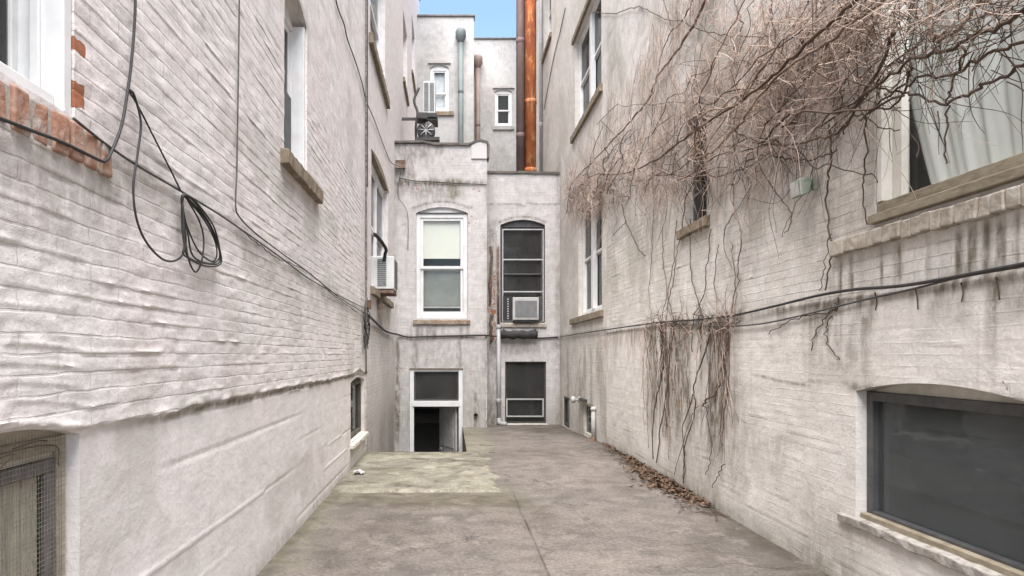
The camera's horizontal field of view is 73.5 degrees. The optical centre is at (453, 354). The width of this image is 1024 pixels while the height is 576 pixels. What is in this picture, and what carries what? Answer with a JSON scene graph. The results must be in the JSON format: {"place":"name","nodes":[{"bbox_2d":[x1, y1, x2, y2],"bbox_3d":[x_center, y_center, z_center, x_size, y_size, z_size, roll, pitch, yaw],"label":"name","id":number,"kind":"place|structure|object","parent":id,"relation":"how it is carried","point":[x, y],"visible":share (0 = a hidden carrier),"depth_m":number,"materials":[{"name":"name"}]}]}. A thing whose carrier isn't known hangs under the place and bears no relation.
{"place":"outdoors","nodes":[
{"label":"outdoors","id":0,"kind":"place"},
{"bbox_2d":[0,409,828,575],"bbox_3d":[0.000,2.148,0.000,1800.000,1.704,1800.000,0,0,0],"label":"ground","id":1,"kind":"structure","parent":0,"point":[566,502],"depth_m":5.08,"materials":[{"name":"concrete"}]},
{"bbox_2d":[0,0,419,575],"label":"apartment building","id":2,"kind":"structure","parent":1,"relation":"on","point":[233,414],"depth_m":2.96,"materials":[{"name":"brick"}]},
{"bbox_2d":[0,429,65,575],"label":"window","id":3,"kind":"structure","parent":2,"relation":"in","point":[32,495],"depth_m":1.95,"materials":[{"name":"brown wood"}]},
{"bbox_2d":[0,0,70,115],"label":"window","id":4,"kind":"structure","parent":2,"relation":"in","point":[35,35],"depth_m":2.01,"materials":[{"name":"white paint"}]},
{"bbox_2d":[0,0,136,162],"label":"cable","id":5,"kind":"object","parent":2,"relation":"attached to","point":[13,123],"visible":1,"depth_m":2.26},
{"bbox_2d":[129,91,180,189],"bbox_3d":[-1.120,-0.793,2.581,0.007,0.240,0.441,0,0,0],"label":"cable","id":6,"kind":"object","parent":2,"relation":"attached to","point":[144,118],"visible":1,"depth_m":2.57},
{"bbox_2d":[129,89,184,261],"bbox_3d":[-1.116,-0.639,2.594,0.008,0.557,0.483,0,0,0],"label":"cable","id":7,"kind":"object","parent":2,"relation":"attached to","point":[133,185],"visible":0.87,"depth_m":2.42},
{"bbox_2d":[181,194,221,272],"bbox_3d":[-1.111,-0.509,3.019,0.029,0.314,0.482,0,0,0],"label":"coiled cable","id":8,"kind":"object","parent":2,"relation":"attached to","point":[196,206],"visible":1,"depth_m":2.97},
{"bbox_2d":[72,117,363,307],"bbox_3d":[-1.126,-0.642,5.460,0.009,0.127,6.873,0,0,0],"label":"cable","id":9,"kind":"object","parent":2,"relation":"attached to","point":[116,151],"visible":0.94,"depth_m":2.72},
{"bbox_2d":[284,4,304,168],"bbox_3d":[-1.234,-2.008,4.955,0.164,1.250,0.706,0,0,0],"label":"window","id":10,"kind":"structure","parent":2,"relation":"in","point":[294,37],"depth_m":5.27,"materials":[{"name":"white paint"}]},
{"bbox_2d":[235,0,363,312],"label":"cable","id":11,"kind":"object","parent":2,"relation":"attached to","point":[237,153],"visible":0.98,"depth_m":3.56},
{"bbox_2d":[237,227,362,316],"bbox_3d":[-1.120,-0.555,6.192,0.006,0.217,5.308,0,0,0],"label":"cable","id":12,"kind":"object","parent":2,"relation":"attached to","point":[288,262],"visible":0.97,"depth_m":4.47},
{"bbox_2d":[350,377,360,438],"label":"window","id":13,"kind":"structure","parent":2,"relation":"in","point":[355,394],"depth_m":8.58,"materials":[{"name":"black glass"}]},
{"bbox_2d":[365,0,366,372],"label":"conduit","id":14,"kind":"object","parent":2,"relation":"attached to","point":[366,177],"visible":0.95,"depth_m":8.68,"materials":[{"name":"metal"}]},
{"bbox_2d":[363,298,370,348],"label":"tangled cables","id":15,"kind":"object","parent":2,"relation":"attached to","point":[368,318],"visible":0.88,"depth_m":8.79,"materials":[{"name":"rubber"}]},
{"bbox_2d":[335,0,399,166],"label":"cable","id":16,"kind":"object","parent":2,"relation":"attached to","point":[359,75],"visible":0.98,"depth_m":8.03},
{"bbox_2d":[367,0,367,186],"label":"cable","id":17,"kind":"object","parent":2,"relation":"attached to","point":[367,93],"visible":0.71,"depth_m":8.96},
{"bbox_2d":[370,0,379,57],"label":"window","id":18,"kind":"structure","parent":2,"relation":"in","point":[375,25],"depth_m":11.59,"materials":[{"name":"white paint"}]},
{"bbox_2d":[371,149,388,285],"bbox_3d":[-1.232,-2.008,11.000,0.148,2.050,2.600,0,0,0],"label":"window","id":19,"kind":"structure","parent":2,"relation":"in","point":[379,181],"depth_m":10.95,"materials":[{"name":"white paint"}]},
{"bbox_2d":[371,233,397,308],"bbox_3d":[-1.090,-1.235,10.429,0.400,1.080,1.081,0,0,0],"label":"window air conditioner","id":20,"kind":"object","parent":2,"relation":"attached to","point":[384,273],"depth_m":10.35,"materials":[{"name":"white metal"}]},
{"bbox_2d":[403,36,403,76],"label":"window","id":21,"kind":"structure","parent":2,"relation":"in","point":[403,36],"depth_m":17.26,"materials":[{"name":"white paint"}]},
{"bbox_2d":[402,81,437,139],"bbox_3d":[-0.759,-5.185,15.733,0.801,1.974,0.734,0,0,0],"label":"wall air conditioner","id":22,"kind":"object","parent":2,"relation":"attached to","point":[429,97],"depth_m":15.40,"materials":[{"name":"white metal"}]},
{"bbox_2d":[417,14,474,142],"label":"row house","id":23,"kind":"structure","parent":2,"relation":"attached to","point":[437,52],"depth_m":22.00,"materials":[{"name":"white paint"}]},
{"bbox_2d":[428,60,450,110],"bbox_3d":[-0.450,-8.662,22.065,0.740,1.619,0.230,0,0,0],"label":"window","id":24,"kind":"structure","parent":23,"relation":"in","point":[441,80],"depth_m":22.07,"materials":[{"name":"white paint"}]},
{"bbox_2d":[455,27,465,142],"bbox_3d":[0.237,-6.650,21.820,0.340,7.500,0.340,0,0,0],"label":"drain pipe","id":25,"kind":"object","parent":23,"relation":"attached to","point":[460,34],"visible":0.63,"depth_m":21.75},
{"bbox_2d":[474,54,482,139],"bbox_3d":[0.852,-6.660,23.800,0.340,7.520,0.340,0,0,0],"label":"drain pipe","id":26,"kind":"object","parent":23,"relation":"attached to","point":[478,60],"visible":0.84,"depth_m":23.72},
{"bbox_2d":[367,314,557,338],"bbox_3d":[-0.506,-0.432,12.169,2.462,0.210,6.247,0,0,32],"label":"cable","id":27,"kind":"object","parent":2,"relation":"attached to","point":[378,324],"visible":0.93,"depth_m":13.55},
{"bbox_2d":[394,139,489,451],"bbox_3d":[-0.338,-0.646,16.021,2.124,7.292,4.959,0,0,0],"label":"extension","id":28,"kind":"object","parent":1,"relation":"on","point":[441,253],"visible":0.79,"depth_m":13.60,"materials":[{"name":"paint"}]},
{"bbox_2d":[395,160,404,168],"bbox_3d":[-1.047,-3.766,13.538,0.200,0.160,0.112,0,0,0],"label":"junction box","id":29,"kind":"object","parent":28,"relation":"attached to","point":[401,163],"visible":0.99,"depth_m":13.48,"materials":[{"name":"metal"}]},
{"bbox_2d":[398,171,408,233],"bbox_3d":[-0.997,-2.862,13.525,0.218,1.597,0.069,0,0,0],"label":"cable","id":30,"kind":"object","parent":29,"relation":"hanging from","point":[404,205],"visible":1,"depth_m":13.55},
{"bbox_2d":[416,112,439,141],"bbox_3d":[-0.560,-4.710,15.100,0.520,1.180,0.500,0,0,0],"label":"roof fan","id":31,"kind":"object","parent":28,"relation":"on","point":[425,130],"visible":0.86,"depth_m":14.98},
{"bbox_2d":[416,208,467,318],"bbox_3d":[-0.229,-1.838,13.693,1.031,2.230,0.145,0,0,0],"label":"window","id":32,"kind":"structure","parent":28,"relation":"in","point":[441,233],"depth_m":13.73,"materials":[{"name":"white paint"}]},
{"bbox_2d":[400,178,485,184],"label":"cable","id":33,"kind":"object","parent":28,"relation":"attached to","point":[442,182],"visible":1,"depth_m":13.57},
{"bbox_2d":[439,407,456,451],"bbox_3d":[-0.135,2.015,14.104,0.098,1.930,0.840,0,0,-24],"label":"door","id":34,"kind":"structure","parent":28,"relation":"in","point":[447,415],"depth_m":14.05,"materials":[{"name":"grey paint"}]},
{"bbox_2d":[487,171,559,424],"bbox_3d":[1.460,-1.084,16.328,1.720,5.467,4.344,0,0,0],"label":"extension","id":35,"kind":"object","parent":1,"relation":"on","point":[523,223],"visible":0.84,"depth_m":14.20,"materials":[{"name":"paint"}]},
{"bbox_2d":[488,246,493,342],"bbox_3d":[0.782,-1.248,14.170,0.120,2.011,0.090,0,0,0],"label":"rusty strip","id":36,"kind":"object","parent":35,"relation":"attached to","point":[490,289],"visible":0.97,"depth_m":14.15,"materials":[{"name":"metal"}]},
{"bbox_2d":[496,246,506,425],"bbox_3d":[0.991,-0.392,14.069,0.270,3.717,0.118,0,0,44],"label":"drain pipe","id":37,"kind":"object","parent":35,"relation":"attached to","point":[498,399],"visible":1,"depth_m":14.10,"materials":[{"name":"metal"}]},
{"bbox_2d":[500,329,537,338],"bbox_3d":[1.354,-0.421,14.100,0.773,0.218,0.200,0,0,0],"label":"rolled awning","id":38,"kind":"object","parent":35,"relation":"attached to","point":[521,334],"visible":1,"depth_m":14.03,"materials":[{"name":"black fabric"}]},
{"bbox_2d":[516,0,524,170],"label":"flue pipe","id":39,"kind":"object","parent":35,"relation":"on","point":[520,85],"visible":0.95,"depth_m":15.82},
{"bbox_2d":[503,296,541,322],"bbox_3d":[1.445,-0.943,14.245,0.820,0.545,0.351,0,0,0],"label":"window air conditioner","id":40,"kind":"object","parent":35,"relation":"attached to","point":[522,309],"depth_m":14.08,"materials":[{"name":"white plastic"}]},
{"bbox_2d":[500,220,544,322],"bbox_3d":[1.442,-1.746,14.299,0.928,2.155,0.131,0,0,0],"label":"window","id":41,"kind":"structure","parent":35,"relation":"in","point":[522,242],"depth_m":14.29,"materials":[{"name":"grey metal"}]},
{"bbox_2d":[505,362,545,422],"bbox_3d":[1.503,0.788,14.270,0.848,1.288,0.100,0,0,0],"label":"window","id":42,"kind":"structure","parent":35,"relation":"in","point":[525,382],"depth_m":14.28,"materials":[{"name":"black glass"}]},
{"bbox_2d":[525,0,536,170],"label":"flue pipe","id":43,"kind":"object","parent":35,"relation":"on","point":[530,85],"visible":0.77,"depth_m":15.83,"materials":[{"name":"orange metal"}]},
{"bbox_2d":[602,442,713,507],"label":"leaf litter","id":44,"kind":"object","parent":1,"relation":"on","point":[665,481],"visible":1,"depth_m":6.81,"materials":[{"name":"brown plant"}]},
{"bbox_2d":[589,447,729,520],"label":"fallen twigs","id":45,"kind":"object","parent":1,"relation":"on","point":[621,462],"visible":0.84,"depth_m":6.28,"materials":[{"name":"brown plant"}]},
{"bbox_2d":[536,0,1023,575],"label":"apartment building","id":46,"kind":"structure","parent":1,"relation":"on","point":[888,440],"depth_m":4.16,"materials":[{"name":"white brick"}]},
{"bbox_2d":[539,0,542,170],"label":"wall pipe","id":47,"kind":"object","parent":46,"relation":"attached to","point":[540,86],"depth_m":16.86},
{"bbox_2d":[548,0,550,35],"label":"window","id":48,"kind":"structure","parent":46,"relation":"in","point":[549,1],"depth_m":16.62,"materials":[{"name":"white paint"}]},
{"bbox_2d":[544,8,565,107],"bbox_3d":[2.206,-6.399,15.028,0.016,0.874,3.168,0,0,0],"label":"cable","id":49,"kind":"object","parent":46,"relation":"attached to","point":[554,55],"visible":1,"depth_m":14.86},
{"bbox_2d":[564,396,569,427],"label":"window","id":50,"kind":"structure","parent":46,"relation":"in","point":[566,400],"depth_m":13.63,"materials":[{"name":"brown metal"}]},
{"bbox_2d":[571,396,586,402],"bbox_3d":[2.129,0.780,11.605,0.178,0.120,0.610,0,0,0],"label":"wall lamp","id":51,"kind":"object","parent":46,"relation":"attached to","point":[573,399],"visible":1,"depth_m":11.80,"materials":[{"name":"white metal"}]},
{"bbox_2d":[571,0,600,119],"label":"window","id":52,"kind":"structure","parent":46,"relation":"in","point":[590,40],"depth_m":11.35,"materials":[{"name":"white paint"}]},
{"bbox_2d":[584,402,592,437],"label":"window","id":53,"kind":"structure","parent":46,"relation":"in","point":[587,412],"depth_m":11.53,"materials":[{"name":"beige paint"}]},
{"bbox_2d":[585,407,595,440],"bbox_3d":[2.141,1.107,10.594,0.194,0.593,0.100,0,0,-32],"label":"wall pipe","id":54,"kind":"object","parent":46,"relation":"attached to","point":[593,423],"depth_m":10.59,"materials":[{"name":"metal"}]},
{"bbox_2d":[583,188,601,314],"bbox_3d":[2.316,-1.641,11.150,0.101,1.917,1.894,0,0,0],"label":"window","id":55,"kind":"structure","parent":46,"relation":"in","point":[592,269],"depth_m":11.11,"materials":[{"name":"white paint"}]},
{"bbox_2d":[693,114,706,221],"bbox_3d":[2.338,-1.712,6.265,0.076,0.977,0.564,0,0,0],"label":"window","id":56,"kind":"structure","parent":46,"relation":"in","point":[697,204],"depth_m":6.47,"materials":[{"name":"black glass"}]},
{"bbox_2d":[556,0,1023,358],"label":"bare vine","id":57,"kind":"object","parent":46,"relation":"attached to","point":[781,73],"visible":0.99,"depth_m":4.27,"materials":[{"name":"beige plant"}]},
{"bbox_2d":[559,262,1023,336],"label":"cable","id":58,"kind":"object","parent":46,"relation":"attached to","point":[1015,265],"visible":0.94,"depth_m":3.56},
{"bbox_2d":[595,219,744,487],"bbox_3d":[2.131,-0.135,7.806,0.165,2.713,5.398,0,0,0],"label":"bare vine","id":59,"kind":"object","parent":58,"relation":"hanging from","point":[726,343],"visible":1,"depth_m":6.34,"materials":[{"name":"brown plant"}]},
{"bbox_2d":[789,177,817,198],"bbox_3d":[2.150,-1.021,4.180,0.136,0.116,0.117,0,0,0],"label":"wall lamp","id":60,"kind":"object","parent":46,"relation":"attached to","point":[805,188],"visible":0.94,"depth_m":4.14,"materials":[{"name":"grey metal"}]},
{"bbox_2d":[666,266,1023,326],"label":"cable","id":61,"kind":"object","parent":46,"relation":"attached to","point":[906,290],"visible":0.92,"depth_m":3.73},
{"bbox_2d":[874,277,999,310],"bbox_3d":[2.205,-0.272,3.165,0.008,0.113,0.821,0,0,0],"label":"bare vine","id":62,"kind":"object","parent":46,"relation":"attached to","point":[996,279],"visible":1,"depth_m":2.96,"materials":[{"name":"plant"}]},
{"bbox_2d":[860,384,1023,575],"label":"window","id":63,"kind":"structure","parent":46,"relation":"in","point":[945,463],"depth_m":3.17,"materials":[{"name":"grey glass"}]},
{"bbox_2d":[868,0,1023,224],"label":"window","id":64,"kind":"structure","parent":46,"relation":"in","point":[974,167],"depth_m":3.17,"materials":[{"name":"beige paint"}]},
{"bbox_2d":[331,452,500,492],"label":"pavement","id":65,"kind":"structure","parent":0,"point":[423,472],"depth_m":7.32,"materials":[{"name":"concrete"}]},
{"bbox_2d":[353,469,365,474],"bbox_3d":[-1.010,1.252,7.331,0.135,0.055,0.159,0,0,0],"label":"paper scrap","id":66,"kind":"object","parent":65,"relation":"on","point":[360,471],"visible":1,"depth_m":7.30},
{"bbox_2d":[419,0,515,36],"label":"sky","id":67,"kind":"structure","parent":0,"point":[493,18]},
{"bbox_2d":[474,37,515,170],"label":"row house","id":68,"kind":"structure","parent":0,"point":[498,100],"depth_m":24.00,"materials":[{"name":"white paint"}]},
{"bbox_2d":[493,86,513,125],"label":"window","id":69,"kind":"structure","parent":68,"relation":"in","point":[503,98],"depth_m":24.07,"materials":[{"name":"white paint"}]}
]}

